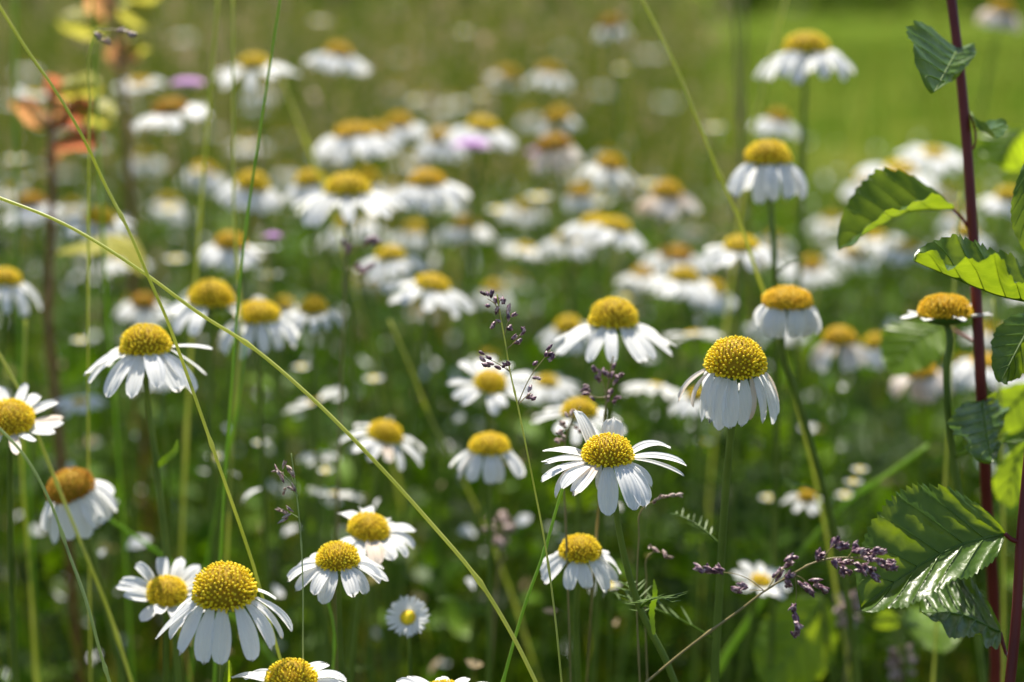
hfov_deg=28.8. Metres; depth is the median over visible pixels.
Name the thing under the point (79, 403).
daisy
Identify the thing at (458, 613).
ground cover
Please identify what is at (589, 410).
daisy
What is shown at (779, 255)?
daisy
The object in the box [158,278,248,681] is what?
daisy
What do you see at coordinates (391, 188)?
daisy
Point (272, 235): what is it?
pink scabious
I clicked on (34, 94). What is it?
daisy
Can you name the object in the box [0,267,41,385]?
daisy
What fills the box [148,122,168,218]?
daisy
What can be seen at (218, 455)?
lawn daisy
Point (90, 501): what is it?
daisy
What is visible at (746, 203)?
grass stalk
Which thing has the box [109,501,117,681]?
lawn daisy
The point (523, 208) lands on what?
daisy
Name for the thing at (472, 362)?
daisy
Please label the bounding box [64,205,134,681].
daisy
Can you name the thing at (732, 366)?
daisy
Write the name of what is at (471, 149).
pink scabious
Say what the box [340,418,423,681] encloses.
daisy
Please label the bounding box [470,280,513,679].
daisy
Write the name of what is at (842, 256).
daisy
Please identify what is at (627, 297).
lawn daisy
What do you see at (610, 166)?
daisy
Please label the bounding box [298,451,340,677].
daisy
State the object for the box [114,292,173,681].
daisy
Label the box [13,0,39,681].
grass stalk
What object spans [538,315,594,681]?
daisy
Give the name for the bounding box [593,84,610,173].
daisy
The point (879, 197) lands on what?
red stemmed sapling
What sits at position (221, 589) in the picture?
daisy
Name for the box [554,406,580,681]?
flowering grass
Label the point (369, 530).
daisy
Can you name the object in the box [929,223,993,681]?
daisy
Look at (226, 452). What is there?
grass stalk
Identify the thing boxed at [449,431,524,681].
daisy
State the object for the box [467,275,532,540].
daisy
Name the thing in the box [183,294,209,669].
daisy
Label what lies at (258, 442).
lawn daisy
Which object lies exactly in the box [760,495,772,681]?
lawn daisy
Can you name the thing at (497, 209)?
lawn daisy
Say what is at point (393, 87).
daisy
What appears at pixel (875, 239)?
daisy
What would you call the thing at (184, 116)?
daisy
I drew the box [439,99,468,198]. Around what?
daisy
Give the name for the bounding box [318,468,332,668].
lawn daisy
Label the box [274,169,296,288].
daisy
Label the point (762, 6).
hedge
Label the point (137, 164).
daisy
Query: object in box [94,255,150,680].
daisy
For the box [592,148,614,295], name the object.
daisy
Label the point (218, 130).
daisy
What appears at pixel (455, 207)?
daisy
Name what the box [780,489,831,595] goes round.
daisy
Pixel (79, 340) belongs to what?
lawn daisy
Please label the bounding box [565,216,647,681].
daisy
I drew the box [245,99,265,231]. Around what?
daisy
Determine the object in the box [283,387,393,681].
daisy
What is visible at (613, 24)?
daisy
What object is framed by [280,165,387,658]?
daisy
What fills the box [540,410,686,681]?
daisy
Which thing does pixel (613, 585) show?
lawn daisy
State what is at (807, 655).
broadleaf seedling
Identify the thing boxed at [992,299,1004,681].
grass stalk
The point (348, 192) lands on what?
daisy
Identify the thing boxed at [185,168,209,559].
lawn daisy
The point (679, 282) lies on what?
daisy
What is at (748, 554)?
feathery foliage
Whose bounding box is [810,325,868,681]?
daisy
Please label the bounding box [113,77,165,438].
daisy
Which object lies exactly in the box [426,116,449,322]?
daisy
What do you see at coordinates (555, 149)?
daisy
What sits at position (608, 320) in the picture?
daisy
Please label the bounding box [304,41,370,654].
daisy
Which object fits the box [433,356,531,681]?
daisy
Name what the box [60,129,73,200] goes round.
daisy
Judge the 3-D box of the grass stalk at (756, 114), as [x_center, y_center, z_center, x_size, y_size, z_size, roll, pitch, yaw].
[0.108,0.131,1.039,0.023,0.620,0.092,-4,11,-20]
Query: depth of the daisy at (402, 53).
3.94 m
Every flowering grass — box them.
[87,27,136,681]
[271,453,303,659]
[334,233,382,678]
[478,289,562,681]
[480,510,517,668]
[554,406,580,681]
[580,356,624,681]
[636,493,683,681]
[644,544,673,680]
[645,536,898,681]
[833,590,862,681]
[885,643,917,681]
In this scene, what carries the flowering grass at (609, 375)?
on the ground at (763, 22)
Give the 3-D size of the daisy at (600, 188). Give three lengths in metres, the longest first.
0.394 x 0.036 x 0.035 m
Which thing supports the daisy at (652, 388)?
on the ground at (763, 22)
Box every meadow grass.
[0,0,1004,448]
[0,146,1023,681]
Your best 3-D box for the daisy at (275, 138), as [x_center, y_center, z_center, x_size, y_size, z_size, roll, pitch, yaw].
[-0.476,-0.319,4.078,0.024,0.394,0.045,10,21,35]
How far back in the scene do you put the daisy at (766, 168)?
0.80 m
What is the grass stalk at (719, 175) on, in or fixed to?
on the ground at (763, 22)
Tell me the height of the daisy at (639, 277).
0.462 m
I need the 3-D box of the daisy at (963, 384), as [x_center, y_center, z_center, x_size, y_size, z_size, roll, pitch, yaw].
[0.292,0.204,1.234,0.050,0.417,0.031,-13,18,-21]
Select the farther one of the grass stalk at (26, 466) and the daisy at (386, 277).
the daisy at (386, 277)
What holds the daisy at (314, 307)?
on the ground at (763, 22)
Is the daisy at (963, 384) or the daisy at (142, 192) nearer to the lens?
the daisy at (963, 384)
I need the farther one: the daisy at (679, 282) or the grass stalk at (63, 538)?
the daisy at (679, 282)
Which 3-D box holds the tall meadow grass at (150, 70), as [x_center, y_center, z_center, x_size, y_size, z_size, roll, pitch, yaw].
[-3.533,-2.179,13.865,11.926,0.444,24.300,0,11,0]
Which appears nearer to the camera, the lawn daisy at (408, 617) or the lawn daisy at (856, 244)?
the lawn daisy at (408, 617)
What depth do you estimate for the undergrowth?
1.42 m
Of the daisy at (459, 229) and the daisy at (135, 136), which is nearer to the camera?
the daisy at (459, 229)
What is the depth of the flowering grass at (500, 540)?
0.85 m
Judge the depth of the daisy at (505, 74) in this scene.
1.70 m
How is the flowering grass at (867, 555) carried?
on the ground at (763, 22)
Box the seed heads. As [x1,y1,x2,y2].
[0,0,736,380]
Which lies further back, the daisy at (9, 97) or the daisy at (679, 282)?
the daisy at (9, 97)
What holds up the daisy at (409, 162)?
on the ground at (763, 22)
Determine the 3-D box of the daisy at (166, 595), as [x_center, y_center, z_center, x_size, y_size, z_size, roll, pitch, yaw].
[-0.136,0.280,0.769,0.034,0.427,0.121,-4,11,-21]
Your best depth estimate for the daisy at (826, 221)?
1.68 m
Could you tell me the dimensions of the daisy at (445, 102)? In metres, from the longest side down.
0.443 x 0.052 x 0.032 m
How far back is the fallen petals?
1.27 m
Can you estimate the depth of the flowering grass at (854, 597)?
0.85 m
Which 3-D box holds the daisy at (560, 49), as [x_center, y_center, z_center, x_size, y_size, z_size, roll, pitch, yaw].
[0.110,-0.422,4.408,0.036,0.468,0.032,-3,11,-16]
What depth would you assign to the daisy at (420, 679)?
0.61 m
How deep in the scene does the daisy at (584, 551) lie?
0.68 m
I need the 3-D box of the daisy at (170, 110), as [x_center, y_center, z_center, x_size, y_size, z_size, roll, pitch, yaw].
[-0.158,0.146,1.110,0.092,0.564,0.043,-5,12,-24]
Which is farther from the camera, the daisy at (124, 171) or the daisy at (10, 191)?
the daisy at (124, 171)
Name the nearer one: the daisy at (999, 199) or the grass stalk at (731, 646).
the grass stalk at (731, 646)
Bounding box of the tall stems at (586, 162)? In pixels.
[0,0,1023,681]
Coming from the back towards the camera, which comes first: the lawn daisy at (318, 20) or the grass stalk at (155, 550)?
the lawn daisy at (318, 20)
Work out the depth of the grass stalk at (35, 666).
0.84 m
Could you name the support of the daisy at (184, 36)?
on the ground at (763, 22)
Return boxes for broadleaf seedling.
[752,595,838,681]
[874,607,959,681]
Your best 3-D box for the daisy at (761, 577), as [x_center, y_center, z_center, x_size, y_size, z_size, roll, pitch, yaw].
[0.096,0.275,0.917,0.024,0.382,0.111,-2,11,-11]
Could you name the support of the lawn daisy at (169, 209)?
on the ground at (763, 22)
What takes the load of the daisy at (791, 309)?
on the ground at (763, 22)
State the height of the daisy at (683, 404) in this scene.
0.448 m
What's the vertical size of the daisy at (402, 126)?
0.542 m
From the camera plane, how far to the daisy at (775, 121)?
1.25 m
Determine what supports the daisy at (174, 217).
on the ground at (763, 22)
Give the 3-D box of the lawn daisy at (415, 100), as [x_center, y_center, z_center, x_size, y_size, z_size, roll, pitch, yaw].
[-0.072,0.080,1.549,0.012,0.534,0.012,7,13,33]
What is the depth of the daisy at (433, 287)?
0.92 m
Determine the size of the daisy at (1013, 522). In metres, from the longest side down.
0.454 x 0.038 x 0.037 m
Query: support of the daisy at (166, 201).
on the ground at (763, 22)
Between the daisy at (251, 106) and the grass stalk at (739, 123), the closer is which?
the grass stalk at (739, 123)
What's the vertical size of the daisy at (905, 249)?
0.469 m
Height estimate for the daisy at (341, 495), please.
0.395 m
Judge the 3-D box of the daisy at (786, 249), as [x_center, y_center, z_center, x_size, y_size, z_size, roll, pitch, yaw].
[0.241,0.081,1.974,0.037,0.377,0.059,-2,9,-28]
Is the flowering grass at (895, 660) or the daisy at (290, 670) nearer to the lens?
the daisy at (290, 670)
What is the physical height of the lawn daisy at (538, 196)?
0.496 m
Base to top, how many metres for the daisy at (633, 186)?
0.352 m
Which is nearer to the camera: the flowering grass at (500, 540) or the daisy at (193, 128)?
the flowering grass at (500, 540)
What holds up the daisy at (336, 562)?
on the ground at (763, 22)
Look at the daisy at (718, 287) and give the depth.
1.08 m
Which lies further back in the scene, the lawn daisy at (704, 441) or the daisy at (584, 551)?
the lawn daisy at (704, 441)
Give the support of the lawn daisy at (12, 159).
on the ground at (763, 22)
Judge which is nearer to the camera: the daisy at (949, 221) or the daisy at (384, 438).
the daisy at (384, 438)
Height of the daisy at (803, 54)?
0.601 m
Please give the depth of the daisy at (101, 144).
2.51 m
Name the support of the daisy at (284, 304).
on the ground at (763, 22)
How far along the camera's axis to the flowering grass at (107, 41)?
0.73 m
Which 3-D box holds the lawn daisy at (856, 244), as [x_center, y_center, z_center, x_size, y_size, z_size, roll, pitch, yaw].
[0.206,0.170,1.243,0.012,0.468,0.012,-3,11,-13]
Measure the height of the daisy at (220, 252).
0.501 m
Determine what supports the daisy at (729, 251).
on the ground at (763, 22)
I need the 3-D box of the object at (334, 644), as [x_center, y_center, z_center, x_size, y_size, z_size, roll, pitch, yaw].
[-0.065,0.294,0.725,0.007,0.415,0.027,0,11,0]
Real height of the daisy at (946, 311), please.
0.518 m
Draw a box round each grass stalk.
[0,5,281,660]
[0,197,537,681]
[0,353,132,681]
[0,428,110,681]
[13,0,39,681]
[20,320,38,681]
[92,0,133,681]
[108,518,276,662]
[178,0,218,638]
[187,345,246,681]
[213,0,280,681]
[225,0,241,562]
[282,79,432,674]
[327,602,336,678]
[388,320,539,681]
[501,488,563,681]
[641,0,851,681]
[695,0,786,681]
[709,444,928,681]
[720,0,742,654]
[741,0,761,681]
[931,192,960,681]
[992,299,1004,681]
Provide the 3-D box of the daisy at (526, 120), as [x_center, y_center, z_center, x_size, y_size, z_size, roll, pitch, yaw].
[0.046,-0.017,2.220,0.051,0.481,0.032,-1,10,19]
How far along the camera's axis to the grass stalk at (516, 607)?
0.91 m
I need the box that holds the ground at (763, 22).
[1,0,1023,671]
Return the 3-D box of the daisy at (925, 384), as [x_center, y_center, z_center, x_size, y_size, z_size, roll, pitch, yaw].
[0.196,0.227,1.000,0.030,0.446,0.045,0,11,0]
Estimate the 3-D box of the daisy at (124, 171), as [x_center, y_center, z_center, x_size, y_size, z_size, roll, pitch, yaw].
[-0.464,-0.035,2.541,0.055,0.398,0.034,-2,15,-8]
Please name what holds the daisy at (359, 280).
on the ground at (763, 22)
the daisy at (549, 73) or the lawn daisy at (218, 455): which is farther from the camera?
the daisy at (549, 73)
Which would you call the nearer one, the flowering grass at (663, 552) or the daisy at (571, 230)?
the flowering grass at (663, 552)
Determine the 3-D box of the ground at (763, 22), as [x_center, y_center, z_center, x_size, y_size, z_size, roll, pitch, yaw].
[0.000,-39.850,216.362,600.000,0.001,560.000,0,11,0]
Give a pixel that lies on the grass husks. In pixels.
(524, 586)
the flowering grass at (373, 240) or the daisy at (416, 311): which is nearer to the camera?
the flowering grass at (373, 240)
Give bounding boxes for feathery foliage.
[526,379,1008,681]
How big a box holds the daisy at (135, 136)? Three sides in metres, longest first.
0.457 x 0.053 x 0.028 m
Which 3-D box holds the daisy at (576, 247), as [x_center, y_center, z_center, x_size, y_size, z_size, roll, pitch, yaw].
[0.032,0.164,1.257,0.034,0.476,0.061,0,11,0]
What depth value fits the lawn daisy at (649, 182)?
1.31 m
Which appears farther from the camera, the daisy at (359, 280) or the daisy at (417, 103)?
the daisy at (417, 103)
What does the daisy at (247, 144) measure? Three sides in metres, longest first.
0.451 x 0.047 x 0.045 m
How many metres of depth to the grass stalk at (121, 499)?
0.86 m
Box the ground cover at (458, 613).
[0,177,1023,681]
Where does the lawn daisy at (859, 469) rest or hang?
on the ground at (763, 22)
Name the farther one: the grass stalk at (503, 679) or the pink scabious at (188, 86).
the pink scabious at (188, 86)
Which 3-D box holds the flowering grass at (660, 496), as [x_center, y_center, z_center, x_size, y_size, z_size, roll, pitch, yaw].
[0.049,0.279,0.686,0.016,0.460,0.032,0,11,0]
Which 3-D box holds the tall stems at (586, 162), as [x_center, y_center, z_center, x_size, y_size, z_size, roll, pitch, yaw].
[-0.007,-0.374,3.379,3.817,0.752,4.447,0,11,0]
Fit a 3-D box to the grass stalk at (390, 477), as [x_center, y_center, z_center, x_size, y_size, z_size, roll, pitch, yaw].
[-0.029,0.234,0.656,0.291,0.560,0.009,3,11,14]
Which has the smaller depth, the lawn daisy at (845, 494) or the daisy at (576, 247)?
the lawn daisy at (845, 494)
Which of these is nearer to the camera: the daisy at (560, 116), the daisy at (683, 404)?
the daisy at (683, 404)
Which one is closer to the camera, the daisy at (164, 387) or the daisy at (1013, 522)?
the daisy at (164, 387)
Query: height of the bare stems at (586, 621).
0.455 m
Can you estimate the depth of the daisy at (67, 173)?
2.87 m
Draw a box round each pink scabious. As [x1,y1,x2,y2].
[169,77,245,680]
[263,232,320,678]
[452,137,511,681]
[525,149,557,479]
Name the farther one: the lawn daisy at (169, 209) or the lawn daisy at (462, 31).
the lawn daisy at (462, 31)
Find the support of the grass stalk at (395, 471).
on the ground at (763, 22)
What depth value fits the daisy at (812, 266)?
1.30 m
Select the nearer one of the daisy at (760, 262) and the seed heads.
the daisy at (760, 262)
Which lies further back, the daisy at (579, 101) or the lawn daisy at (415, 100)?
the daisy at (579, 101)
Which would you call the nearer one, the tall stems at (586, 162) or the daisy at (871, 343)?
the daisy at (871, 343)
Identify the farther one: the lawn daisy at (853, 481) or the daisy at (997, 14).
the daisy at (997, 14)
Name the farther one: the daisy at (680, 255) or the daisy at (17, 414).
the daisy at (680, 255)
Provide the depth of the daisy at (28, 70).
3.00 m
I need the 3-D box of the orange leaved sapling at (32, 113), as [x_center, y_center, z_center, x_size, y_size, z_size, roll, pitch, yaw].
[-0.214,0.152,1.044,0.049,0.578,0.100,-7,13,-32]
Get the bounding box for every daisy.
[0,187,26,352]
[0,191,75,680]
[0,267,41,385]
[0,383,63,681]
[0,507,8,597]
[1,95,18,228]
[6,157,43,651]
[7,65,39,267]
[17,88,46,560]
[18,176,48,644]
[19,130,30,233]
[41,467,124,681]
[56,166,76,268]
[56,395,106,681]
[57,201,102,410]
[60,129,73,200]
[60,130,63,219]
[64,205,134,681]
[72,338,98,681]
[84,323,211,681]
[92,141,108,282]
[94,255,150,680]
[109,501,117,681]
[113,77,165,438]
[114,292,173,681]
[116,97,138,234]
[116,557,205,681]
[118,338,135,681]
[121,159,150,286]
[125,151,162,508]
[130,88,149,231]
[132,96,263,681]
[133,148,143,222]
[137,170,143,227]
[141,380,173,567]
[146,195,185,444]
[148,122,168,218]
[155,560,292,681]
[158,207,188,670]
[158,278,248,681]
[164,204,191,432]
[165,256,186,681]
[168,114,186,233]
[175,33,192,229]
[178,161,222,666]
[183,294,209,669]
[185,127,205,163]
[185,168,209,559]
[187,167,226,556]
[198,230,279,681]
[200,295,298,665]
[207,454,221,560]
[209,127,223,230]
[209,170,283,681]
[213,53,299,657]
[226,138,268,407]
[231,657,346,681]
[245,83,275,282]
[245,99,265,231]
[253,440,268,668]
[256,272,281,660]
[270,93,281,182]
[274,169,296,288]
[276,296,301,659]
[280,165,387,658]
[281,294,342,661]
[283,168,326,661]
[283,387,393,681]
[287,540,387,681]
[291,152,337,373]
[291,171,406,681]
[293,364,311,661]
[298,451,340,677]
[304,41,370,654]
[308,488,363,678]
[313,19,327,295]
[316,121,394,678]
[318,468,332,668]
[321,217,464,647]
[338,506,415,681]
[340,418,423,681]
[343,217,386,635]
[355,244,426,681]
[355,275,384,480]
[363,376,382,630]
[368,574,370,681]
[369,121,401,674]
[378,198,463,656]
[379,272,474,680]
[382,85,402,176]
[383,266,454,517]
[384,595,429,676]
[385,112,427,663]
[388,168,470,676]
[388,184,399,377]
[389,221,436,587]
[392,157,425,205]
[394,52,410,211]
[396,676,483,681]
[403,304,436,469]
[409,98,422,636]
[410,95,433,244]
[412,66,521,533]
[414,127,467,670]
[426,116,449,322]
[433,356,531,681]
[434,115,515,672]
[435,214,494,679]
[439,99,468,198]
[443,96,462,181]
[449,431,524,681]
[458,30,470,312]
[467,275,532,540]
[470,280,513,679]
[470,352,496,547]
[472,93,488,346]
[476,200,545,619]
[487,207,510,680]
[492,76,520,192]
[499,243,548,670]
[517,110,559,316]
[518,374,579,681]
[524,63,570,542]
[525,194,550,681]
[530,397,625,681]
[531,132,583,663]
[538,106,600,655]
[538,231,591,681]
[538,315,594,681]
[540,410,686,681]
[540,533,620,681]
[549,296,679,681]
[553,153,639,681]
[555,168,586,222]
[557,44,570,216]
[557,213,615,681]
[563,67,583,177]
[563,183,598,622]
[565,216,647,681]
[575,98,594,211]
[591,184,613,293]
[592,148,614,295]
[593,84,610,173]
[596,14,640,572]
[597,200,612,651]
[608,582,619,681]
[613,67,629,602]
[614,295,638,680]
[615,265,664,677]
[615,335,779,681]
[617,382,683,681]
[619,182,640,271]
[635,179,700,681]
[635,278,736,678]
[636,181,657,649]
[637,265,717,681]
[639,49,661,180]
[639,244,712,681]
[653,97,678,232]
[661,330,724,681]
[668,388,712,677]
[678,223,707,327]
[696,439,713,681]
[699,234,781,681]
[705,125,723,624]
[725,252,763,672]
[727,138,807,665]
[728,108,800,669]
[731,561,789,681]
[740,235,792,436]
[742,322,808,681]
[747,249,789,470]
[753,285,860,681]
[754,31,854,600]
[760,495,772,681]
[780,255,842,524]
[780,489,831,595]
[796,246,875,566]
[806,213,840,467]
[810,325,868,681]
[837,492,851,681]
[838,171,867,628]
[844,242,862,660]
[844,479,861,673]
[852,467,866,636]
[855,160,943,664]
[857,230,904,672]
[858,332,882,681]
[871,240,920,672]
[890,363,953,681]
[893,145,962,639]
[900,0,1020,667]
[900,293,1023,681]
[910,187,957,451]
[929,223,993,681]
[935,353,1018,681]
[935,355,986,679]
[938,206,979,490]
[963,323,998,681]
[977,186,1013,654]
[996,374,1023,387]
[1005,299,1023,623]
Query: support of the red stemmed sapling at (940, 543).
on the ground at (763, 22)
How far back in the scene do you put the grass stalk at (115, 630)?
0.72 m
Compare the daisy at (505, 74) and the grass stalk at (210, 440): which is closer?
the grass stalk at (210, 440)
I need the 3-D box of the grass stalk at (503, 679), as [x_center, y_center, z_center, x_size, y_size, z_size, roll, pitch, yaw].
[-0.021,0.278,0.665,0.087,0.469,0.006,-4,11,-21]
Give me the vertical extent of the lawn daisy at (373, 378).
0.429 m
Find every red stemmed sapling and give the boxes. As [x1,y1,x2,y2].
[837,0,1023,681]
[856,164,1023,681]
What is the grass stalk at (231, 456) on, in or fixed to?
on the ground at (763, 22)
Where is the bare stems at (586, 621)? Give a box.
[0,177,1023,681]
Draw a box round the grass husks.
[2,184,1023,679]
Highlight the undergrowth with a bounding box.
[0,175,1023,681]
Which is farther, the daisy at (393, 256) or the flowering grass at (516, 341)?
the daisy at (393, 256)
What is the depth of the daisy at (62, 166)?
3.46 m
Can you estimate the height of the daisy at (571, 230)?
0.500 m
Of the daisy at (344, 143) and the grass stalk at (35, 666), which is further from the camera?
the daisy at (344, 143)
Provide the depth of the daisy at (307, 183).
1.06 m
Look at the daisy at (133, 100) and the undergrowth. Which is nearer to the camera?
the undergrowth
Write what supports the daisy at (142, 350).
on the ground at (763, 22)
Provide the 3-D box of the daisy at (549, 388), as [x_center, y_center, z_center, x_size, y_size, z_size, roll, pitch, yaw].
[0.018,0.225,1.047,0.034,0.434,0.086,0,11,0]
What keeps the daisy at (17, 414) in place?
on the ground at (763, 22)
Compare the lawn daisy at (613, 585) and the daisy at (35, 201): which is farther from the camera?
the daisy at (35, 201)
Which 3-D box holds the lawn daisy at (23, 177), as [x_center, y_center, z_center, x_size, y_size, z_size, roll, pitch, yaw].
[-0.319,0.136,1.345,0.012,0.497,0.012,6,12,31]
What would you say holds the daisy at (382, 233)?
on the ground at (763, 22)
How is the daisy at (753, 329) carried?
on the ground at (763, 22)
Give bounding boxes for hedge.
[1,0,1023,15]
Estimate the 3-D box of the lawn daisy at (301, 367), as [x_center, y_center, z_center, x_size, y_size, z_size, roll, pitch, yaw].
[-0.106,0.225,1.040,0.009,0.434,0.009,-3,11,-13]
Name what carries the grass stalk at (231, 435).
on the ground at (763, 22)
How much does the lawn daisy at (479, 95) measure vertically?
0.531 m
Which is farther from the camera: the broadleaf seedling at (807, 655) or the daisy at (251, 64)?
the daisy at (251, 64)
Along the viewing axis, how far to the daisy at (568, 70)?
3.93 m
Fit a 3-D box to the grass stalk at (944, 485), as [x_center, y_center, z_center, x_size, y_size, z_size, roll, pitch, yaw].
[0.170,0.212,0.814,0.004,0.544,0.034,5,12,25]
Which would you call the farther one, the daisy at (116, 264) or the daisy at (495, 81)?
the daisy at (495, 81)
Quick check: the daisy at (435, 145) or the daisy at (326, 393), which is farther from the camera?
the daisy at (435, 145)
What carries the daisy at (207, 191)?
on the ground at (763, 22)
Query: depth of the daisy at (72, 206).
1.88 m
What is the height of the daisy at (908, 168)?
0.516 m
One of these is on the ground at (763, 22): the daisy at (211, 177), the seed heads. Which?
the daisy at (211, 177)
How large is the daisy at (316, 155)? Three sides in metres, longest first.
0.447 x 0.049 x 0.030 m
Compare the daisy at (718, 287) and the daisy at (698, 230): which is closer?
the daisy at (718, 287)
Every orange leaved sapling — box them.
[10,72,145,681]
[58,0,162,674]
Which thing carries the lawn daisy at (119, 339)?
on the ground at (763, 22)
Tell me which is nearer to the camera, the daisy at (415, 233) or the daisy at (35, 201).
the daisy at (35, 201)
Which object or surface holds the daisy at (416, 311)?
on the ground at (763, 22)
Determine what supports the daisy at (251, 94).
on the ground at (763, 22)
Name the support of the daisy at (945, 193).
on the ground at (763, 22)
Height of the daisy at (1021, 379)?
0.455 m
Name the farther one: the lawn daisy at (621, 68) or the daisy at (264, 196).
the lawn daisy at (621, 68)
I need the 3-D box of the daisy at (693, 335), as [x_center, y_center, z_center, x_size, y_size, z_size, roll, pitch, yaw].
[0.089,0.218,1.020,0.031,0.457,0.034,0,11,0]
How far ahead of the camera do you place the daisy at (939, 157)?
1.25 m
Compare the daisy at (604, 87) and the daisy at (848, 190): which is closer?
the daisy at (848, 190)
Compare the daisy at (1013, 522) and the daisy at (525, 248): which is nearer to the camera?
the daisy at (1013, 522)
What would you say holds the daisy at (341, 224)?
on the ground at (763, 22)
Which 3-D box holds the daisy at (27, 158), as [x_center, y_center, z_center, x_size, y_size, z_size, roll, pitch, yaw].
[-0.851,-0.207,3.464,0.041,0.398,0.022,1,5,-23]
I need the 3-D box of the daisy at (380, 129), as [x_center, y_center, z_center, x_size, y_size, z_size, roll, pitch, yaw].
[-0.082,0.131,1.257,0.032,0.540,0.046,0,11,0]
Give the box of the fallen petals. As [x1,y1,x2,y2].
[0,134,1022,678]
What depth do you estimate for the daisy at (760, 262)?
1.16 m
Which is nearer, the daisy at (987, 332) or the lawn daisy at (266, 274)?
the lawn daisy at (266, 274)
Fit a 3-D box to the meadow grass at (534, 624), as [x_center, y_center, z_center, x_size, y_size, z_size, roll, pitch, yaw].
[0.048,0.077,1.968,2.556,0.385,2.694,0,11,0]
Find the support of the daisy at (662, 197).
on the ground at (763, 22)
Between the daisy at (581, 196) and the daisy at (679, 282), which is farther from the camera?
the daisy at (581, 196)
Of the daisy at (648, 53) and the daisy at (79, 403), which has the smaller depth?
the daisy at (79, 403)
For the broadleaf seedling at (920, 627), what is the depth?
0.85 m
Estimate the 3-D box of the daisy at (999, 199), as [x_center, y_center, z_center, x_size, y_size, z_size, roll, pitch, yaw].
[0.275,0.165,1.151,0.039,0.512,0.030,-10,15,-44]
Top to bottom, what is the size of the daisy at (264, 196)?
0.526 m
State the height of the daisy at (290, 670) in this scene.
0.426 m
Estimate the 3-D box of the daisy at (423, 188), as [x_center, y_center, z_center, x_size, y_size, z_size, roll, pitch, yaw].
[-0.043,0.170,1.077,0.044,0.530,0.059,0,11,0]
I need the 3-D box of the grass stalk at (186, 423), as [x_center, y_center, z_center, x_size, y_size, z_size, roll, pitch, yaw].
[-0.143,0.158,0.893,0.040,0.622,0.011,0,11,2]
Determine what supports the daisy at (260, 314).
on the ground at (763, 22)
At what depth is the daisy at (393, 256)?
1.00 m
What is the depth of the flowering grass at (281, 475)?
0.61 m
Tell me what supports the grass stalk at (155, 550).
on the ground at (763, 22)
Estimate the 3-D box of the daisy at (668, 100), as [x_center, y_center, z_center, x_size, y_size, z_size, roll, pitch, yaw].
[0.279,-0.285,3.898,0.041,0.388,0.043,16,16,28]
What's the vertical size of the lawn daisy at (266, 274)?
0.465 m
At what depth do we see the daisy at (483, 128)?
1.16 m
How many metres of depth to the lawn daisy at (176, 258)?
1.17 m
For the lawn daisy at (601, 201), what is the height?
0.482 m
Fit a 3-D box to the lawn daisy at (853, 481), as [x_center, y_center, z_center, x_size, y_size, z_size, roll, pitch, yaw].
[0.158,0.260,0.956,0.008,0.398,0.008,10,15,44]

